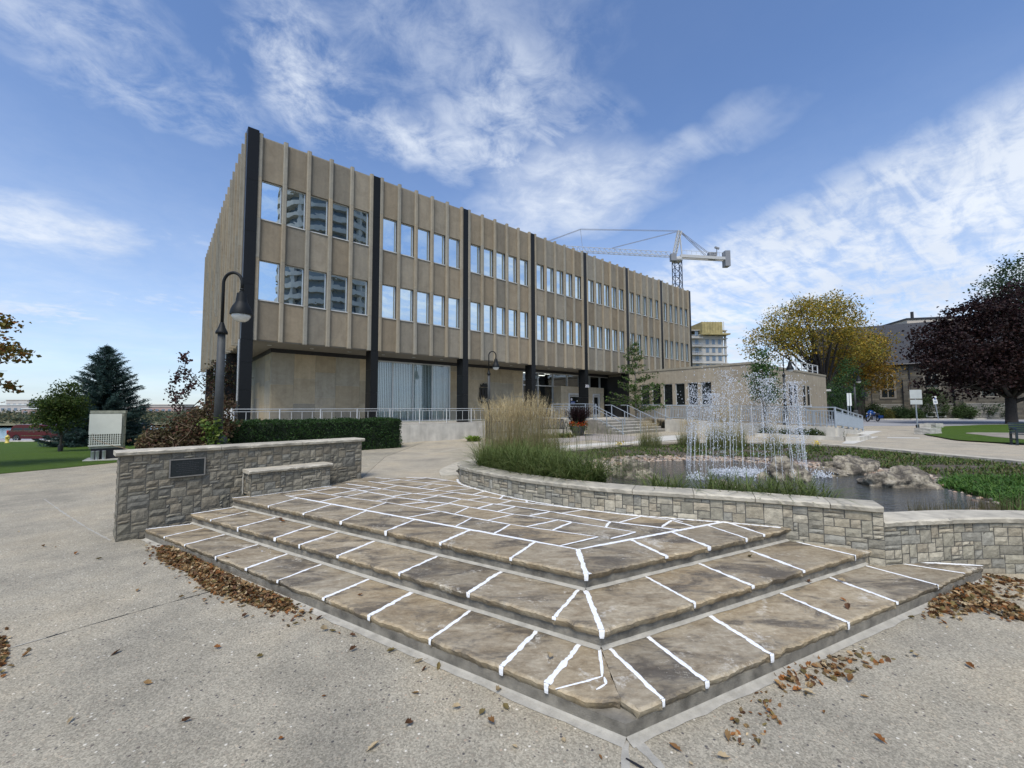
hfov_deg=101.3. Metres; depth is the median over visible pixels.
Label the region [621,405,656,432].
handrail
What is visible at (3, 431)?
river
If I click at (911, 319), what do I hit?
beige building
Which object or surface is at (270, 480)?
stone bench
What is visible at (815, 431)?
shrub
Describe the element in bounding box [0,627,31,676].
fallen leaves
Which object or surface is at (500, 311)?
window
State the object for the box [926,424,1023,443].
lawn
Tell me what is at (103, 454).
metal canister
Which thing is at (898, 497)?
pond
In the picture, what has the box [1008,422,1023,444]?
park bench
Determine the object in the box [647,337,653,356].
window
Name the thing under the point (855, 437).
planting kerb
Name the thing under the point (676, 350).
window
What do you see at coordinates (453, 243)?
window
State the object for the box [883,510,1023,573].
planter wall
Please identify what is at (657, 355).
window
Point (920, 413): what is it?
shrub
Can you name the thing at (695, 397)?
window
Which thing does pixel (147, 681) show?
fallen leaf
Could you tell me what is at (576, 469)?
sedge
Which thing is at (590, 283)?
window
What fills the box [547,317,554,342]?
window
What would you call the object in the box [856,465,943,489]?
boulder
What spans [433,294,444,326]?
window
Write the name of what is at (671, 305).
window
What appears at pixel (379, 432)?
hedge
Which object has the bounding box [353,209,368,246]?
window
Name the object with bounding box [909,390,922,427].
road sign
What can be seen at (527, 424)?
ornamental grass
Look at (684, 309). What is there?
window
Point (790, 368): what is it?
street lamp
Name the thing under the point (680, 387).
window
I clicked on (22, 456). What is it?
lawn
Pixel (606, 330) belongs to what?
window
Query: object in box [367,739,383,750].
fallen leaf
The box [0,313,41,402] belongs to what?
maple tree
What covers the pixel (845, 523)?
planter wall
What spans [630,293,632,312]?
window
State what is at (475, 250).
window
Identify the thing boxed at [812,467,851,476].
boulder
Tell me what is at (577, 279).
window
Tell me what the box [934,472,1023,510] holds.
groundcover
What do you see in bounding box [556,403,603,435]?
flower pot
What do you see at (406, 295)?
window
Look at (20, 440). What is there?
kerb
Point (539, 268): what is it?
window
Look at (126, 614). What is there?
paving joint
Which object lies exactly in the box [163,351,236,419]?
tree
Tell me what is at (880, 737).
fallen leaf
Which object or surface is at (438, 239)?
window
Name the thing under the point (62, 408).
tree
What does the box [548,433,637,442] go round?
paving
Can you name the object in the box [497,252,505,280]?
window
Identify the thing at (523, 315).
window
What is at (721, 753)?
fallen leaf
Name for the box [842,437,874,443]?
paving
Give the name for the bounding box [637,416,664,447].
ornamental grass
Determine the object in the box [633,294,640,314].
window
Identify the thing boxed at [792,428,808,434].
shrub
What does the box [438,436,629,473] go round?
sedge
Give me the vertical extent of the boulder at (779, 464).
0.824 m
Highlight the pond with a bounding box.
[606,460,984,511]
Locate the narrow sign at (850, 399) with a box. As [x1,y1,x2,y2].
[849,393,851,414]
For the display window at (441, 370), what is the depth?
23.85 m
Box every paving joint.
[44,499,110,540]
[46,591,209,637]
[621,740,629,767]
[626,758,643,767]
[636,743,664,767]
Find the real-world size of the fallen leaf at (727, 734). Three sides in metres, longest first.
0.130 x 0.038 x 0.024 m
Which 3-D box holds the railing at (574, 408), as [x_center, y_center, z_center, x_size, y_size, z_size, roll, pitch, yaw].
[3.890,1.776,26.715,2.834,1.068,0.727,0,-3,-3]
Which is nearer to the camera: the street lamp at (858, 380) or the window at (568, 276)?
the window at (568, 276)
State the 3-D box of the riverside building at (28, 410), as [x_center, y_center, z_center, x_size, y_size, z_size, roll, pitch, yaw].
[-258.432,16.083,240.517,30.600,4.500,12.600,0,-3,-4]
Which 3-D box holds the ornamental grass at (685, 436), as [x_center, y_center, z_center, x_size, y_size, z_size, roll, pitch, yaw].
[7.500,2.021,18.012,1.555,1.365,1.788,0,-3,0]
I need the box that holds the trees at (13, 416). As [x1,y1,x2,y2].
[0,407,202,426]
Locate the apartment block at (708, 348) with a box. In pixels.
[691,322,730,365]
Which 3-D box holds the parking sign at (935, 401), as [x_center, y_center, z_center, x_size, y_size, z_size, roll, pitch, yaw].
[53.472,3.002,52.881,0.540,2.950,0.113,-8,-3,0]
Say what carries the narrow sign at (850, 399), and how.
on the road
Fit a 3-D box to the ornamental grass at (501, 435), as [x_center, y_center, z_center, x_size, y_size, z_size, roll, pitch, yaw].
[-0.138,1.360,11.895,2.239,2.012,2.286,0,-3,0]
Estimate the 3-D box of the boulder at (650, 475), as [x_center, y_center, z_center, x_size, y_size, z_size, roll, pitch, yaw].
[3.461,2.295,10.313,0.389,0.235,0.376,-2,-4,27]
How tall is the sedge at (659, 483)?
0.567 m
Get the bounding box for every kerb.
[0,440,53,441]
[755,433,870,440]
[833,418,986,419]
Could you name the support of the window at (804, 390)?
in the annex building at (675, 381)
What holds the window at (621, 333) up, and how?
in the office building at (361, 290)
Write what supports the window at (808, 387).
in the annex building at (675, 381)
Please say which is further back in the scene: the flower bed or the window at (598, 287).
the window at (598, 287)
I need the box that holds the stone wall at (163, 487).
[113,437,364,541]
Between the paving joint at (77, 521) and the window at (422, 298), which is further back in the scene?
the window at (422, 298)
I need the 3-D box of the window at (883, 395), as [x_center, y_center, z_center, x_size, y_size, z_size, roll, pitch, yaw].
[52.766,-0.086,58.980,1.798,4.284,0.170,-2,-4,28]
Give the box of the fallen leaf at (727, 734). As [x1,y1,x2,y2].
[724,729,730,739]
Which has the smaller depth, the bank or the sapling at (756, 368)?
the sapling at (756, 368)
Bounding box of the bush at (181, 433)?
[92,390,243,448]
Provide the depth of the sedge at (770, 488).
6.16 m
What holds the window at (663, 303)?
in the office building at (361, 290)
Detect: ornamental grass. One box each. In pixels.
[466,395,529,463]
[479,397,531,441]
[497,390,564,454]
[516,419,655,484]
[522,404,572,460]
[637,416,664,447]
[675,416,701,445]
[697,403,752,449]
[760,413,787,450]
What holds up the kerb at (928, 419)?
on the road
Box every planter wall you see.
[457,461,885,566]
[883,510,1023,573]
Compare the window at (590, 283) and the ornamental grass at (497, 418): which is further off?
the window at (590, 283)
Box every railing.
[233,408,567,422]
[552,404,596,419]
[637,404,863,430]
[671,406,832,426]
[767,361,817,373]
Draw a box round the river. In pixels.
[0,425,170,438]
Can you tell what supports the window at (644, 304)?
in the office building at (361, 290)
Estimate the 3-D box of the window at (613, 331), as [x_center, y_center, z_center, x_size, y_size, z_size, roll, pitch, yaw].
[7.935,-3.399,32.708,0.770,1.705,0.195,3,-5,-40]
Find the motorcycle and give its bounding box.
[865,410,882,421]
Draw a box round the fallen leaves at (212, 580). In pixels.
[143,542,312,625]
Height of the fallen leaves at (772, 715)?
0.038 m
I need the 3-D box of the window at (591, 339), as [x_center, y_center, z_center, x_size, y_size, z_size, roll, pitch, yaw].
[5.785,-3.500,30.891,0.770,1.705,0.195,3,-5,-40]
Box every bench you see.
[242,462,332,496]
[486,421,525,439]
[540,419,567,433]
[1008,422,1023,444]
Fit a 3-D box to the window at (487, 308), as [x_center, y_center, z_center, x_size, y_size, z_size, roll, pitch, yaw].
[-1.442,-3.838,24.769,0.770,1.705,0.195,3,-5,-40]
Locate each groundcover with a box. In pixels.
[559,443,855,458]
[796,447,1023,485]
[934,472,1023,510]
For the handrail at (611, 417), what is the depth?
25.66 m
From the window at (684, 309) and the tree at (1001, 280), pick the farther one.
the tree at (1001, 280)
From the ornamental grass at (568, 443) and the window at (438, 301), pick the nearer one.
the ornamental grass at (568, 443)
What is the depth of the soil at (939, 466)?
14.70 m
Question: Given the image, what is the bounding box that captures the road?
[828,419,1023,425]
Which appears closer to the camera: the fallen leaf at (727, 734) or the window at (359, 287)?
the fallen leaf at (727, 734)
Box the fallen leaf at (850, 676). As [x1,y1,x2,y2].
[847,672,853,683]
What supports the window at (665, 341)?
in the office building at (361, 290)
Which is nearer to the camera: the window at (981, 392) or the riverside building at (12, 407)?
the window at (981, 392)
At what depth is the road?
43.64 m
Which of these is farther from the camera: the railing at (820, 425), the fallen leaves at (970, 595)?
the railing at (820, 425)
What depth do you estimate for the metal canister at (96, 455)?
17.49 m
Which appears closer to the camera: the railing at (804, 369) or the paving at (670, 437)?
the paving at (670, 437)
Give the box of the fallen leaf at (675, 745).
[665,741,682,751]
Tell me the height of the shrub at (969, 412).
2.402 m
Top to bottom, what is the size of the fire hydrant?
0.740 m
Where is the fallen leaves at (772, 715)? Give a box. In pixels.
[689,684,824,764]
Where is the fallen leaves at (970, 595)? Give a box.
[908,580,1023,623]
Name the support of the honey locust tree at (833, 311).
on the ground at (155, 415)
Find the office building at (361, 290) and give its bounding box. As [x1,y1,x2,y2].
[200,126,692,466]
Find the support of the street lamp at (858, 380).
on the plaza
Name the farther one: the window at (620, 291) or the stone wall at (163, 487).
the window at (620, 291)
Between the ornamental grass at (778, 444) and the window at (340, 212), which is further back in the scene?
the window at (340, 212)
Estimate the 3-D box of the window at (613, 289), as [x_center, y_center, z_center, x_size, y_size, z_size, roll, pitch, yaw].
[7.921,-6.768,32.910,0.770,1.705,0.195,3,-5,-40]
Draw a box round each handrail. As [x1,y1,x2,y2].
[593,405,624,434]
[611,405,641,431]
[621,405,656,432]
[639,405,672,421]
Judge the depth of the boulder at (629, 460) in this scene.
10.46 m
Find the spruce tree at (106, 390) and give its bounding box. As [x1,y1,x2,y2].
[32,344,154,446]
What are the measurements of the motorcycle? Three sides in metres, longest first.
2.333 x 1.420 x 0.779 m
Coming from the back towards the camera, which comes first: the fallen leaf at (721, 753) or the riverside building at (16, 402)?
the riverside building at (16, 402)
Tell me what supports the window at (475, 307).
in the office building at (361, 290)
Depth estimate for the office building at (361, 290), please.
22.03 m
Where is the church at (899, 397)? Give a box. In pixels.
[811,321,1023,419]
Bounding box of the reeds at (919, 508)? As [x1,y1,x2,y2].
[906,498,1006,510]
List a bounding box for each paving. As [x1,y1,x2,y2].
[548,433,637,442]
[549,435,682,448]
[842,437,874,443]
[858,431,879,434]
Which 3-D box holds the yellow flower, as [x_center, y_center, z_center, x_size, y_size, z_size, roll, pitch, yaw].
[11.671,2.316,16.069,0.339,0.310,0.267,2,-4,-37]
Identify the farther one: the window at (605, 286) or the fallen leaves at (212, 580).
the window at (605, 286)
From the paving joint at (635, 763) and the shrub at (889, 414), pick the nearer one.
the paving joint at (635, 763)
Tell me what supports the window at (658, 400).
in the annex building at (675, 381)
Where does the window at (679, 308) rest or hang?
in the office building at (361, 290)
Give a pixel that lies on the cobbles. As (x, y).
(817, 464)
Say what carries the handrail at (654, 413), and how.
on the entrance stairs at (629, 425)
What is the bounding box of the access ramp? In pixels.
[647,418,864,436]
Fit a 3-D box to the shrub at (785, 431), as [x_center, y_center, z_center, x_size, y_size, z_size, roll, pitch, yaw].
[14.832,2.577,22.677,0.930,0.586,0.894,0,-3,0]
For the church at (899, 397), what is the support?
on the road
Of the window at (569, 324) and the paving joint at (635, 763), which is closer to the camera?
the paving joint at (635, 763)
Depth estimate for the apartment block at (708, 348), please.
151.94 m
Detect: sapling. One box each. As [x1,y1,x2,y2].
[738,346,785,432]
[826,356,870,410]
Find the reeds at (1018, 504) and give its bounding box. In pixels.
[967,492,1023,510]
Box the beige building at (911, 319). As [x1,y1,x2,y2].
[885,312,967,324]
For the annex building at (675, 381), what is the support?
on the plaza
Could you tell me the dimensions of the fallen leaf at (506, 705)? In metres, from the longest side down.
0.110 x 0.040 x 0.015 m
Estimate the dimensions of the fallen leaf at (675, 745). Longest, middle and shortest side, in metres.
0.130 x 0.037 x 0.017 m
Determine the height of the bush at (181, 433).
2.669 m
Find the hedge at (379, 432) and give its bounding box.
[227,417,403,449]
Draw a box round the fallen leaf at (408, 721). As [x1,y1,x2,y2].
[401,718,412,725]
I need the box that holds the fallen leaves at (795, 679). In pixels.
[764,647,912,707]
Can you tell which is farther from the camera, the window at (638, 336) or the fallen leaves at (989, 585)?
the window at (638, 336)
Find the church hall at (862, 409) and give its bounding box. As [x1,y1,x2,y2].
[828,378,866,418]
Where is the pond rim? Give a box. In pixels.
[439,441,1023,477]
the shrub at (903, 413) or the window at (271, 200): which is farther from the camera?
the shrub at (903, 413)
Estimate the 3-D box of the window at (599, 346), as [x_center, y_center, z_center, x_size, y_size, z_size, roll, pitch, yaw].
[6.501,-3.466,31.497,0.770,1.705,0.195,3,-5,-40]
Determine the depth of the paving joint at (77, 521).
7.75 m
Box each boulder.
[612,457,652,479]
[645,472,660,479]
[756,454,811,481]
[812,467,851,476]
[815,454,880,474]
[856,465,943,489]
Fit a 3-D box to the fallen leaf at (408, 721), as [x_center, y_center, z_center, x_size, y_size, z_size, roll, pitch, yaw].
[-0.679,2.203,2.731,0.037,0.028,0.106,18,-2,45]
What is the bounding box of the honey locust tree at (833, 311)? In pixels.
[736,289,903,421]
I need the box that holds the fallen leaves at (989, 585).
[979,572,1023,600]
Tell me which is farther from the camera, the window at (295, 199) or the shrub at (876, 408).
the shrub at (876, 408)
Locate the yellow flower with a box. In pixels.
[811,441,820,448]
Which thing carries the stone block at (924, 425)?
on the plaza
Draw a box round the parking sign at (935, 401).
[932,396,938,418]
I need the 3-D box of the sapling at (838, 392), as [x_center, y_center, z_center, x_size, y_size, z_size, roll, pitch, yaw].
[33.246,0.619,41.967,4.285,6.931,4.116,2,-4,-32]
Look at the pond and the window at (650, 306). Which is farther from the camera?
the window at (650, 306)
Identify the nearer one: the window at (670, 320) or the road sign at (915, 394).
the road sign at (915, 394)
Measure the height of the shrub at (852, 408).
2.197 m
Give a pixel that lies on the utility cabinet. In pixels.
(109, 427)
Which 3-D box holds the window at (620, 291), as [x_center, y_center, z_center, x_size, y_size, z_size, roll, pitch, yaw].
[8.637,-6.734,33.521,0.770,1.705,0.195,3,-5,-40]
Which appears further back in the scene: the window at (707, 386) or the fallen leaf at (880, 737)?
the window at (707, 386)
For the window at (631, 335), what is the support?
in the office building at (361, 290)
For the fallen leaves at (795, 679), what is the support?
on the pavement
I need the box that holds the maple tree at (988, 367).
[895,278,1023,423]
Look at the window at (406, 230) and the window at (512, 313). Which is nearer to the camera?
the window at (406, 230)
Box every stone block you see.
[914,428,941,434]
[918,423,930,427]
[924,423,942,427]
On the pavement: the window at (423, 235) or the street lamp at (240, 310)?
the street lamp at (240, 310)
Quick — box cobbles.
[584,454,998,509]
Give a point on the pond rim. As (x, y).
(451, 470)
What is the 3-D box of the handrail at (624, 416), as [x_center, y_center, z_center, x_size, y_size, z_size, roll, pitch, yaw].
[7.182,2.241,27.128,0.045,1.822,2.851,3,-5,-40]
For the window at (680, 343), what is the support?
in the office building at (361, 290)
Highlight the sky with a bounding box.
[0,0,1023,408]
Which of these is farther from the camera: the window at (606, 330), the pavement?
the window at (606, 330)
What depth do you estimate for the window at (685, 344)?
40.26 m
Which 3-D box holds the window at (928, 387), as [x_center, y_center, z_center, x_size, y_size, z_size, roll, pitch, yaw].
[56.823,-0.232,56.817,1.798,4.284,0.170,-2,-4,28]
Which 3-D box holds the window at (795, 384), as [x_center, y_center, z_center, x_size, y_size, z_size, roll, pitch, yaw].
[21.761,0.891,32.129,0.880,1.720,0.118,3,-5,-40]
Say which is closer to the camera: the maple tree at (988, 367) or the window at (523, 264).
the window at (523, 264)
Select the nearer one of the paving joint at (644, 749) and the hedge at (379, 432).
the paving joint at (644, 749)
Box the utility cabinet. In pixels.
[83,410,127,465]
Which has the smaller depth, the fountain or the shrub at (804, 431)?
the fountain
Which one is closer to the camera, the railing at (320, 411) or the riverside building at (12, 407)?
the railing at (320, 411)
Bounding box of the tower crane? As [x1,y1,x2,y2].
[549,229,730,288]
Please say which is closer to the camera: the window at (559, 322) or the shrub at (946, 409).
the window at (559, 322)
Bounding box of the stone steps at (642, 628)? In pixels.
[142,477,986,747]
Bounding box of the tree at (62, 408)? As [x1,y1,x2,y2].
[20,379,96,451]
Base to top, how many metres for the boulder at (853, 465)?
0.678 m
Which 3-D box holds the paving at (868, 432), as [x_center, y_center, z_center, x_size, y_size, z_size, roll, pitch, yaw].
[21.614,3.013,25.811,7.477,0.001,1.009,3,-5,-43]
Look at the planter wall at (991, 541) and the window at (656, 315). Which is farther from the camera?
the window at (656, 315)
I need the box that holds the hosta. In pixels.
[463,435,480,441]
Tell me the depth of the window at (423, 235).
22.30 m
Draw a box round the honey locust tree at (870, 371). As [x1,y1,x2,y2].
[806,327,911,417]
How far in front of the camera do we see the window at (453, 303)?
23.33 m
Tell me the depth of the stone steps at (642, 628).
4.21 m
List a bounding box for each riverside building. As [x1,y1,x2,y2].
[0,404,36,412]
[6,400,37,404]
[21,408,38,413]
[128,406,194,412]
[142,404,194,405]
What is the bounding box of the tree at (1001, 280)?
[962,250,1023,309]
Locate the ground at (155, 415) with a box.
[2,415,507,538]
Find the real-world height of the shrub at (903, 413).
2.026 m
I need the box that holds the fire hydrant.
[5,435,9,442]
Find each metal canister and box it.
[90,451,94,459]
[95,451,99,459]
[102,450,105,458]
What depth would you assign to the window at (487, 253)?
25.07 m
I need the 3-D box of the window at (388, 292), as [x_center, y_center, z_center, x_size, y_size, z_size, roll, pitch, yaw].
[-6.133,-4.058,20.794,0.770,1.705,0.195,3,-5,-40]
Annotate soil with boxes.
[458,443,1023,509]
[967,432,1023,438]
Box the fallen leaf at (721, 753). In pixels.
[717,751,729,757]
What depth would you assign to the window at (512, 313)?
26.10 m
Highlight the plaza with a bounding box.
[345,426,1023,481]
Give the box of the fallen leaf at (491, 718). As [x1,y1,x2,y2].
[487,715,496,727]
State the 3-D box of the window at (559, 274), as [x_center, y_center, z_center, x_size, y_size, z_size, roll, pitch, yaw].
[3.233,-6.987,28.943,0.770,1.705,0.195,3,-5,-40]
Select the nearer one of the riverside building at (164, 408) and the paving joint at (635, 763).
the paving joint at (635, 763)
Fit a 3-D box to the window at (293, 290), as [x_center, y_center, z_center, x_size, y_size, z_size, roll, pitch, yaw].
[-9.387,-4.211,18.039,0.770,1.705,0.195,3,-5,-40]
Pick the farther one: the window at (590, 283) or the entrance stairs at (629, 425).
the window at (590, 283)
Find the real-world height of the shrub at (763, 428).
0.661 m
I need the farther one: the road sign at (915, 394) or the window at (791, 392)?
the window at (791, 392)
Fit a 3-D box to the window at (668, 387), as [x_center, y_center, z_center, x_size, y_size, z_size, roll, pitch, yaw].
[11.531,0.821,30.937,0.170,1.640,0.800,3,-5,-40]
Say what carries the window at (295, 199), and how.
in the office building at (361, 290)
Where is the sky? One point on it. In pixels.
(873, 150)
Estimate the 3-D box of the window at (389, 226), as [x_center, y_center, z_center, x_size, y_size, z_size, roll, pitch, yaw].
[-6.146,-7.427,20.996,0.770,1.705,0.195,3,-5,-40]
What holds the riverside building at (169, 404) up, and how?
on the bank
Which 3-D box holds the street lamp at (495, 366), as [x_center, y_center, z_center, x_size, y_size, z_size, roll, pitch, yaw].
[-1.012,0.562,22.006,0.729,4.625,0.387,0,-3,0]
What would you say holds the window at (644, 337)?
in the office building at (361, 290)
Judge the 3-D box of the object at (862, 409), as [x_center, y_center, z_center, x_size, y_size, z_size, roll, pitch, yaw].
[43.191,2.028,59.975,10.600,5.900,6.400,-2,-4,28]
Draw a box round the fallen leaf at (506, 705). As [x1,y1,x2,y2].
[502,701,508,709]
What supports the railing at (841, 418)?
on the access ramp
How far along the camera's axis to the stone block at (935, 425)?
31.55 m
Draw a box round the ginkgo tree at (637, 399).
[603,342,668,418]
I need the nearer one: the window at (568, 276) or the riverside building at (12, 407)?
the window at (568, 276)
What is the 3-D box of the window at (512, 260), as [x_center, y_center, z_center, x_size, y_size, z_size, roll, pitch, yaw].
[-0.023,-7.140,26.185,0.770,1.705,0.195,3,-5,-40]
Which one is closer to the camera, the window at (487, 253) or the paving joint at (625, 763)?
the paving joint at (625, 763)
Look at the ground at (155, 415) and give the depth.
56.16 m
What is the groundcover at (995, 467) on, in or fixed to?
on the soil at (939, 466)
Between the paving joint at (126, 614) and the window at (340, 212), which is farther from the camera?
the window at (340, 212)
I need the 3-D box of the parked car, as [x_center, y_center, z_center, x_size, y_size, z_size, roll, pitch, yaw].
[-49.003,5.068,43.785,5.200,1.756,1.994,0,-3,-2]
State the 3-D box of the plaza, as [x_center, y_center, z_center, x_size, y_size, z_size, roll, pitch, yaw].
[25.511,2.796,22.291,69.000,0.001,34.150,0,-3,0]
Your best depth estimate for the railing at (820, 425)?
26.20 m
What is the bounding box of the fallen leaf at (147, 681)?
[141,679,151,683]
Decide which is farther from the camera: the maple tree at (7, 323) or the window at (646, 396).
the window at (646, 396)
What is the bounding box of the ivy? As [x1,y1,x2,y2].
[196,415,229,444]
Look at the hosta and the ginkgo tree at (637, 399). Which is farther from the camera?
the ginkgo tree at (637, 399)
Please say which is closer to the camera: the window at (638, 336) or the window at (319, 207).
the window at (319, 207)
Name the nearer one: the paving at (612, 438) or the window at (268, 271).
the window at (268, 271)
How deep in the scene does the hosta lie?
20.32 m
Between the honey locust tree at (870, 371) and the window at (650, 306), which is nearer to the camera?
the window at (650, 306)
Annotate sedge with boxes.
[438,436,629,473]
[471,445,677,482]
[617,468,727,497]
[662,463,892,507]
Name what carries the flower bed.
on the paving at (612, 438)
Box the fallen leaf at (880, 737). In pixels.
[869,732,885,742]
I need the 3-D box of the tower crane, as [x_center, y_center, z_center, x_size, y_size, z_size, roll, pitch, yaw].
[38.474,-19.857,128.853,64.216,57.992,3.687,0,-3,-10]
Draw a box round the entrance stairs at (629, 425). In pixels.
[585,418,664,434]
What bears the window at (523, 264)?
in the office building at (361, 290)
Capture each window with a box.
[258,260,279,302]
[261,181,281,224]
[284,265,303,306]
[286,188,305,230]
[308,270,325,309]
[310,196,327,235]
[331,274,347,312]
[332,202,348,241]
[352,278,367,315]
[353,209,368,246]
[377,360,449,420]
[382,284,395,319]
[383,218,396,253]
[400,288,412,321]
[401,223,413,257]
[417,291,429,324]
[418,228,429,261]
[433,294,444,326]
[434,233,445,265]
[449,238,459,269]
[449,298,459,328]
[471,244,480,274]
[471,302,480,331]
[484,248,493,277]
[484,304,493,333]
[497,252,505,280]
[497,307,505,335]
[509,256,516,283]
[509,309,516,336]
[520,259,527,286]
[520,311,528,338]
[537,264,544,290]
[537,315,544,340]
[547,267,553,292]
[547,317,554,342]
[557,270,563,295]
[557,319,563,343]
[566,273,572,297]
[567,321,572,344]
[575,276,581,299]
[576,322,580,345]
[588,280,593,302]
[589,325,593,347]
[593,282,601,304]
[594,327,601,348]
[601,285,609,306]
[605,328,610,350]
[612,287,616,308]
[612,330,617,351]
[616,289,623,310]
[620,331,624,352]
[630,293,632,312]
[630,333,633,350]
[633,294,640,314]
[634,334,641,354]
[641,385,649,405]
[643,297,646,316]
[643,336,647,355]
[646,298,652,317]
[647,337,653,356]
[652,300,658,319]
[652,385,660,405]
[653,338,659,357]
[663,303,667,321]
[664,340,668,358]
[664,384,672,405]
[666,304,672,322]
[667,340,673,359]
[671,305,676,323]
[672,342,677,359]
[675,383,684,405]
[677,308,682,325]
[678,343,683,360]
[682,309,687,326]
[683,344,688,361]
[688,383,697,404]
[701,382,711,404]
[789,384,792,405]
[794,384,797,405]
[803,385,805,405]
[807,386,810,406]
[879,368,896,398]
[923,368,941,397]
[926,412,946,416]
[980,388,998,397]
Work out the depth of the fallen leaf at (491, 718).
2.76 m
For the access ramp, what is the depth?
24.50 m
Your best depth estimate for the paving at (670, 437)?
19.24 m
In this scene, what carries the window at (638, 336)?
in the office building at (361, 290)
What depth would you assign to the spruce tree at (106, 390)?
31.55 m
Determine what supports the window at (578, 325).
in the office building at (361, 290)
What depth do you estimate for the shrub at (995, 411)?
53.54 m
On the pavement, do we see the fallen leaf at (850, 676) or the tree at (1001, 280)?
the fallen leaf at (850, 676)
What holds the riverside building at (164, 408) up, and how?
on the bank
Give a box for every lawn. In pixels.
[0,442,134,473]
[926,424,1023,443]
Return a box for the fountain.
[677,360,837,480]
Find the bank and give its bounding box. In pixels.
[0,419,190,425]
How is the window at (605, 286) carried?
in the office building at (361, 290)
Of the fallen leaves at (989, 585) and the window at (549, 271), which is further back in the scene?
the window at (549, 271)
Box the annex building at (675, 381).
[549,362,830,428]
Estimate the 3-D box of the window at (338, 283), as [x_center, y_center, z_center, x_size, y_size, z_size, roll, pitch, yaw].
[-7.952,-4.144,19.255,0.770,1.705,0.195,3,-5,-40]
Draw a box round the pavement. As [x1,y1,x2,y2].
[0,441,1023,767]
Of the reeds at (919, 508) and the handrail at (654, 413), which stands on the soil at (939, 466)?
the reeds at (919, 508)
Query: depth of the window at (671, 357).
38.37 m
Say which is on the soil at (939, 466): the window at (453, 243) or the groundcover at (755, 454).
the groundcover at (755, 454)
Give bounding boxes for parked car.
[6,424,58,439]
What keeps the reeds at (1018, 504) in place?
on the soil at (939, 466)
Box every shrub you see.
[758,425,775,433]
[779,428,790,433]
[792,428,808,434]
[804,428,825,435]
[843,404,853,414]
[865,402,888,418]
[881,408,896,418]
[890,404,913,418]
[907,406,926,418]
[917,386,952,417]
[949,401,982,418]
[981,402,1004,417]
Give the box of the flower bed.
[533,431,575,437]
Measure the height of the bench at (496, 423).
0.982 m
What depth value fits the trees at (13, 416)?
168.11 m
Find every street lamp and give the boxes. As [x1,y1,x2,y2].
[207,271,252,444]
[486,351,499,437]
[782,355,793,424]
[853,371,861,415]
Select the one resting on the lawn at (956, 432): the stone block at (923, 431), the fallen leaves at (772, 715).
the stone block at (923, 431)
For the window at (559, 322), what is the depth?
28.87 m

